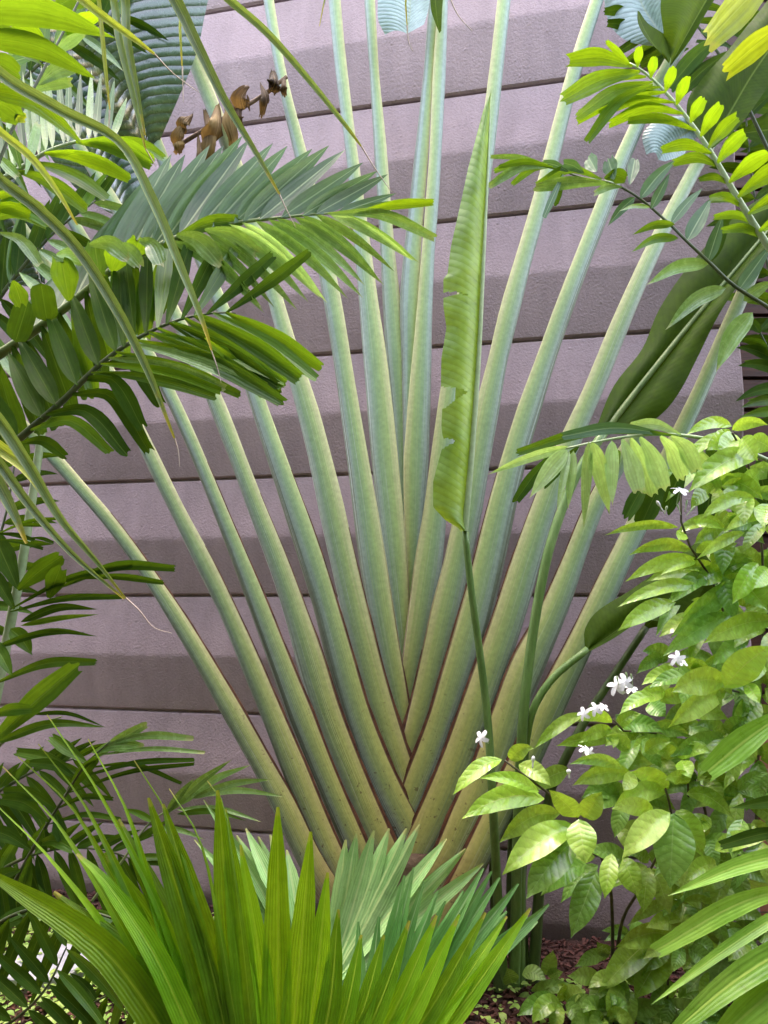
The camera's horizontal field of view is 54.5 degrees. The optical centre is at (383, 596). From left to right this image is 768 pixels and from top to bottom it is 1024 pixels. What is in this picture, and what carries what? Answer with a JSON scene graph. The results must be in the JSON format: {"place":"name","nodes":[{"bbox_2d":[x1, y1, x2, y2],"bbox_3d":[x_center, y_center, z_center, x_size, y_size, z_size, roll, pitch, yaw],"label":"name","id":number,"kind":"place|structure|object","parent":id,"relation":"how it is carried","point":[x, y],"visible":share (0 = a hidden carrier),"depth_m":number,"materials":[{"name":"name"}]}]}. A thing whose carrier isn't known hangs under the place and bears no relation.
{"place":"outdoors","nodes":[
{"label":"outdoors","id":0,"kind":"place"},
{"bbox_2d":[0,944,89,993],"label":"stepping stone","id":1,"kind":"object","parent":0,"point":[59,955],"visible":0.18,"depth_m":2.92,"materials":[{"name":"white stone"}]},
{"bbox_2d":[0,889,730,1023],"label":"ground","id":2,"kind":"structure","parent":0,"point":[469,1021],"depth_m":2.79,"materials":[{"name":"brown wood"}]},
{"bbox_2d":[0,884,133,1023],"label":"feather palm","id":3,"kind":"object","parent":2,"relation":"on","point":[76,995],"visible":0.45,"depth_m":1.96,"materials":[{"name":"green plant"}]},
{"bbox_2d":[0,0,166,954],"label":"feather palm","id":4,"kind":"object","parent":2,"relation":"on","point":[12,264],"visible":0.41,"depth_m":2.68,"materials":[{"name":"green plant"}]},
{"bbox_2d":[0,433,283,902],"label":"feather palm","id":5,"kind":"object","parent":2,"relation":"on","point":[38,698],"visible":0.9,"depth_m":2.27,"materials":[{"name":"green plant"}]},
{"bbox_2d":[0,0,436,466],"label":"feather palm","id":6,"kind":"object","parent":2,"relation":"on","point":[218,198],"visible":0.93,"depth_m":1.97,"materials":[{"name":"green plant"}]},
{"bbox_2d":[0,0,471,633],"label":"fan palm","id":7,"kind":"object","parent":2,"relation":"on","point":[12,452],"visible":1,"depth_m":1.43,"materials":[{"name":"green plant"}]},
{"bbox_2d":[0,714,548,1023],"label":"fan palm","id":8,"kind":"object","parent":2,"relation":"on","point":[265,945],"visible":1,"depth_m":1.61,"materials":[{"name":"green plant"}]},
{"bbox_2d":[0,912,728,1023],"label":"ground cover","id":9,"kind":"object","parent":2,"relation":"on","point":[502,1015],"visible":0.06,"depth_m":2.71,"materials":[{"name":"brown soil"}]},
{"bbox_2d":[0,0,761,945],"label":"wall","id":10,"kind":"structure","parent":2,"relation":"on","point":[140,670],"depth_m":3.51,"materials":[{"name":"paint"}]},
{"bbox_2d":[0,0,767,932],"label":"travellers palm","id":11,"kind":"object","parent":2,"relation":"on","point":[382,714],"visible":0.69,"depth_m":2.88,"materials":[{"name":"green plant"}]},
{"bbox_2d":[503,950,568,997],"bbox_3d":[0.575,1.446,2.775,0.268,0.284,0.061,0,0,0],"label":"leafy seedling","id":12,"kind":"object","parent":2,"relation":"on","point":[548,968],"visible":0.66,"depth_m":2.78,"materials":[{"name":"green plant"}]},
{"bbox_2d":[433,90,767,992],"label":"paddle leaf plant","id":13,"kind":"object","parent":2,"relation":"on","point":[651,380],"visible":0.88,"depth_m":2.60,"materials":[{"name":"green plant"}]},
{"bbox_2d":[575,921,642,966],"bbox_3d":[0.882,1.389,2.927,0.280,0.225,0.057,0,0,0],"label":"leafy seedling","id":14,"kind":"object","parent":2,"relation":"on","point":[598,954],"visible":0.57,"depth_m":2.92,"materials":[{"name":"green plant"}]},
{"bbox_2d":[453,416,767,1023],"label":"flowering bush","id":15,"kind":"object","parent":2,"relation":"on","point":[687,848],"visible":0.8,"depth_m":2.26,"materials":[{"name":"green plant"}]},
{"bbox_2d":[488,152,767,372],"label":"feather palm","id":16,"kind":"object","parent":2,"relation":"on","point":[555,182],"visible":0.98,"depth_m":2.51,"materials":[{"name":"green plant"}]},
{"bbox_2d":[568,966,691,1023],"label":"leafy seedling","id":17,"kind":"object","parent":2,"relation":"on","point":[646,1013],"visible":0.5,"depth_m":2.59,"materials":[{"name":"green plant"}]},
{"bbox_2d":[598,911,717,999],"bbox_3d":[0.961,1.300,2.589,0.445,0.401,0.079,0,0,0],"label":"leafy seedling","id":18,"kind":"object","parent":2,"relation":"on","point":[627,961],"visible":0.48,"depth_m":2.58,"materials":[{"name":"green plant"}]},
{"bbox_2d":[560,0,767,251],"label":"feather palm","id":19,"kind":"object","parent":2,"relation":"on","point":[730,18],"visible":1,"depth_m":2.04,"materials":[{"name":"green plant"}]},
{"bbox_2d":[650,714,767,1023],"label":"feather palm","id":20,"kind":"object","parent":2,"relation":"on","point":[743,980],"visible":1,"depth_m":1.58,"materials":[{"name":"green plant"}]},
{"bbox_2d":[686,879,767,1003],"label":"leafy seedling","id":21,"kind":"object","parent":2,"relation":"on","point":[718,968],"visible":0.23,"depth_m":2.47,"materials":[{"name":"green plant"}]},
{"bbox_2d":[706,33,767,424],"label":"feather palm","id":22,"kind":"object","parent":2,"relation":"on","point":[757,345],"visible":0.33,"depth_m":3.05,"materials":[{"name":"green plant"}]},
{"bbox_2d":[487,3,767,530],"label":"feather palm","id":23,"kind":"object","parent":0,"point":[650,481],"visible":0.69,"depth_m":2.27,"materials":[{"name":"green plant"}]},
{"bbox_2d":[727,0,767,704],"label":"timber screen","id":24,"kind":"object","parent":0,"point":[752,377],"depth_m":3.50,"materials":[{"name":"brown wood"}]}
]}

